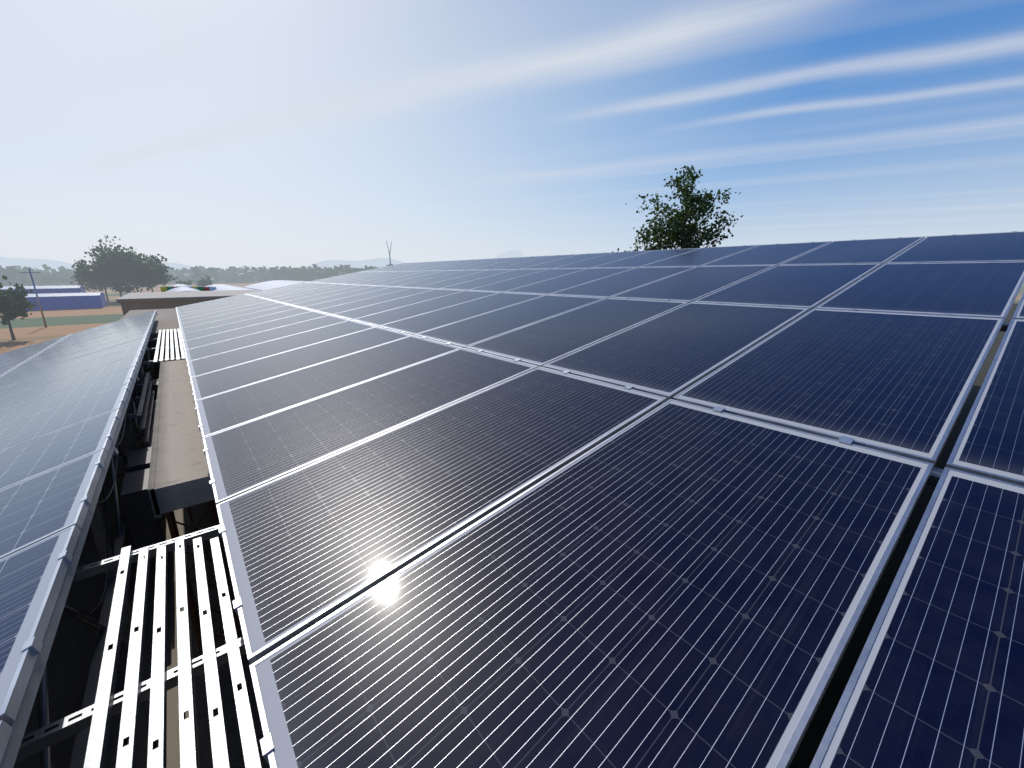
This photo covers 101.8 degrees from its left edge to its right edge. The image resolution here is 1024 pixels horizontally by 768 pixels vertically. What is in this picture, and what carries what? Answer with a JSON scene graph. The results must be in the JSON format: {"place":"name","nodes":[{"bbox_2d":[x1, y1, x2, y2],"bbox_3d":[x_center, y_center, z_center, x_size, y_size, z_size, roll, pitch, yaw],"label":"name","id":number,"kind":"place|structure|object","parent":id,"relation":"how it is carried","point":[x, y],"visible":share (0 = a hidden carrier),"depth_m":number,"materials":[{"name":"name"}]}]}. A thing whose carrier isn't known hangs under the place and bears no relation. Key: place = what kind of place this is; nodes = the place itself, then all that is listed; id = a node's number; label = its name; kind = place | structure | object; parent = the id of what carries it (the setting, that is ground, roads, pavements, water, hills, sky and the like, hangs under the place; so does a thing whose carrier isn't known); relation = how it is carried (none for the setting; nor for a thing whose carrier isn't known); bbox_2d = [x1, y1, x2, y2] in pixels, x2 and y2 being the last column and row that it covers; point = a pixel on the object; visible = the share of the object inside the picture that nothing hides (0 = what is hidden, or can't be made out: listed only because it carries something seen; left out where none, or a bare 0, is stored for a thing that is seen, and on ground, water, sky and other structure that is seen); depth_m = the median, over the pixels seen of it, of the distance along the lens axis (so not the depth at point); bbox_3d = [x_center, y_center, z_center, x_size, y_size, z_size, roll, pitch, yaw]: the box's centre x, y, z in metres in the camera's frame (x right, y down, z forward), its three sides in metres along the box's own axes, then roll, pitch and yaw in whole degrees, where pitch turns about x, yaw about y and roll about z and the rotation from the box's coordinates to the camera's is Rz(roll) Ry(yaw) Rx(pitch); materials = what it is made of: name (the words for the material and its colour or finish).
{"place":"outdoors","nodes":[
{"label":"outdoors","id":0,"kind":"place"},
{"bbox_2d":[0,250,522,271],"bbox_3d":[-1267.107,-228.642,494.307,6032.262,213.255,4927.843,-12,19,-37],"label":"hills","id":1,"kind":"structure","parent":0,"point":[55,264],"depth_m":2393.01,"materials":[{"name":"grey"}]},
{"bbox_2d":[0,281,1023,353],"bbox_3d":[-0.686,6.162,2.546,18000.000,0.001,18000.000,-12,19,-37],"label":"ground","id":2,"kind":"structure","parent":0,"point":[32,329],"depth_m":62.30,"materials":[{"name":"brown soil"}]},
{"bbox_2d":[0,275,36,339],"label":"tree","id":3,"kind":"object","parent":2,"relation":"on","point":[14,305],"visible":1,"depth_m":43.72,"materials":[{"name":"green plant"}]},
{"bbox_2d":[35,273,58,285],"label":"tree","id":4,"kind":"object","parent":2,"relation":"on","point":[42,278],"visible":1,"depth_m":244.41,"materials":[{"name":"green plant"}]},
{"bbox_2d":[55,272,77,284],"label":"tree","id":5,"kind":"object","parent":2,"relation":"on","point":[68,280],"visible":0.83,"depth_m":257.12,"materials":[{"name":"green plant"}]},
{"bbox_2d":[70,273,103,291],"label":"tree","id":6,"kind":"object","parent":2,"relation":"on","point":[87,286],"visible":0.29,"depth_m":113.67,"materials":[{"name":"green plant"}]},
{"bbox_2d":[71,258,119,301],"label":"tree","id":7,"kind":"object","parent":2,"relation":"on","point":[83,268],"visible":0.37,"depth_m":104.45,"materials":[{"name":"green plant"}]},
{"bbox_2d":[83,245,136,296],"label":"tree","id":8,"kind":"object","parent":2,"relation":"on","point":[106,272],"visible":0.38,"depth_m":103.25,"materials":[{"name":"green plant"}]},
{"bbox_2d":[108,274,144,293],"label":"tree","id":9,"kind":"object","parent":2,"relation":"on","point":[117,284],"visible":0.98,"depth_m":100.81,"materials":[{"name":"green plant"}]},
{"bbox_2d":[94,235,168,290],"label":"tree","id":10,"kind":"object","parent":2,"relation":"on","point":[127,262],"visible":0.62,"depth_m":102.74,"materials":[{"name":"green plant"}]},
{"bbox_2d":[120,254,177,291],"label":"tree","id":11,"kind":"object","parent":2,"relation":"on","point":[150,276],"visible":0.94,"depth_m":104.97,"materials":[{"name":"green plant"}]},
{"bbox_2d":[0,280,307,310],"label":"blue sheds","id":12,"kind":"object","parent":2,"relation":"on","point":[64,297],"visible":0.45,"depth_m":84.08,"materials":[{"name":"blue metal"}]},
{"bbox_2d":[116,296,230,314],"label":"brick block","id":13,"kind":"structure","parent":2,"relation":"on","point":[127,306],"depth_m":17.45,"materials":[{"name":"brick"}]},
{"bbox_2d":[116,290,258,299],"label":"roof","id":14,"kind":"structure","parent":13,"relation":"on","point":[161,295],"depth_m":20.29,"materials":[{"name":"grey metal"}]},
{"bbox_2d":[173,277,194,284],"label":"tree","id":15,"kind":"object","parent":2,"relation":"on","point":[185,282],"visible":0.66,"depth_m":163.29,"materials":[{"name":"green plant"}]},
{"bbox_2d":[0,264,392,285],"bbox_3d":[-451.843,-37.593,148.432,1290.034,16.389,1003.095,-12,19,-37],"label":"tree line","id":16,"kind":"object","parent":2,"relation":"on","point":[232,274],"visible":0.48,"depth_m":325.30,"materials":[{"name":"green plant"}]},
{"bbox_2d":[195,274,213,285],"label":"tree","id":17,"kind":"object","parent":2,"relation":"on","point":[206,281],"visible":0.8,"depth_m":155.79,"materials":[{"name":"green plant"}]},
{"bbox_2d":[20,241,391,326],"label":"poles","id":18,"kind":"object","parent":2,"relation":"on","point":[40,307],"visible":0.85,"depth_m":54.06,"materials":[{"name":"wood"}]},
{"bbox_2d":[160,286,215,291],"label":"bunting","id":19,"kind":"object","parent":18,"relation":"attached to","point":[200,288],"visible":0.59,"depth_m":48.63},
{"bbox_2d":[625,165,743,251],"bbox_3d":[8.196,-4.635,20.638,4.963,11.510,4.708,-12,19,-37],"label":"tree","id":20,"kind":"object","parent":2,"relation":"on","point":[680,233],"depth_m":19.28,"materials":[{"name":"green plant"}]},
{"bbox_2d":[0,0,1023,269],"label":"sky","id":21,"kind":"structure","parent":0,"point":[222,134],"materials":[{"name":"blue"}]},
{"bbox_2d":[13,303,1018,767],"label":"roof decks","id":22,"kind":"object","parent":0,"point":[69,659],"visible":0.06,"depth_m":2.91,"materials":[{"name":"metal"}]},
{"bbox_2d":[37,314,157,767],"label":"support frame","id":23,"kind":"object","parent":22,"relation":"on","point":[145,413],"visible":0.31,"depth_m":2.80,"materials":[{"name":"grey metal"}]},
{"bbox_2d":[0,310,156,762],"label":"array frames","id":24,"kind":"structure","parent":23,"relation":"on","point":[32,647],"depth_m":1.63,"materials":[{"name":"silver metal"}]},
{"bbox_2d":[0,311,154,710],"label":"array glass","id":25,"kind":"object","parent":24,"relation":"in","point":[39,507],"visible":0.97,"depth_m":2.83,"materials":[{"name":"blue glass"}]},
{"bbox_2d":[0,312,156,767],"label":"array purlins","id":26,"kind":"object","parent":23,"relation":"attached to","point":[18,725],"visible":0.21,"depth_m":1.32,"materials":[{"name":"silver metal"}]},
{"bbox_2d":[63,346,148,615],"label":"cables","id":27,"kind":"object","parent":23,"relation":"attached to","point":[69,611],"visible":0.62,"depth_m":2.62,"materials":[{"name":"black rubber"}]},
{"bbox_2d":[120,379,165,558],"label":"inverters","id":28,"kind":"object","parent":23,"relation":"attached to","point":[146,528],"visible":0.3,"depth_m":3.60,"materials":[{"name":"grey metal"}]},
{"bbox_2d":[15,329,261,767],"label":"walkway rails","id":29,"kind":"object","parent":22,"relation":"on","point":[95,718],"visible":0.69,"depth_m":1.38,"materials":[{"name":"white metal"}]},
{"bbox_2d":[165,500,240,655],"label":"lattice columns","id":30,"kind":"structure","parent":22,"relation":"on","point":[172,522],"depth_m":2.87,"materials":[{"name":"metal"}]},
{"bbox_2d":[148,359,214,518],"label":"concrete beam","id":31,"kind":"structure","parent":30,"relation":"on","point":[179,476],"depth_m":3.08,"materials":[{"name":"beige concrete"}]},
{"bbox_2d":[176,231,1023,767],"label":"array frames","id":32,"kind":"structure","parent":22,"relation":"on","point":[330,611],"depth_m":1.67,"materials":[{"name":"silver metal"}]},
{"bbox_2d":[176,232,1023,767],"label":"array glass","id":33,"kind":"object","parent":32,"relation":"in","point":[672,584],"visible":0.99,"depth_m":1.48,"materials":[{"name":"blue glass"}]},
{"bbox_2d":[926,322,1009,486],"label":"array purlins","id":34,"kind":"object","parent":32,"relation":"attached to","point":[935,476],"depth_m":1.45,"materials":[{"name":"silver metal"}]}
]}

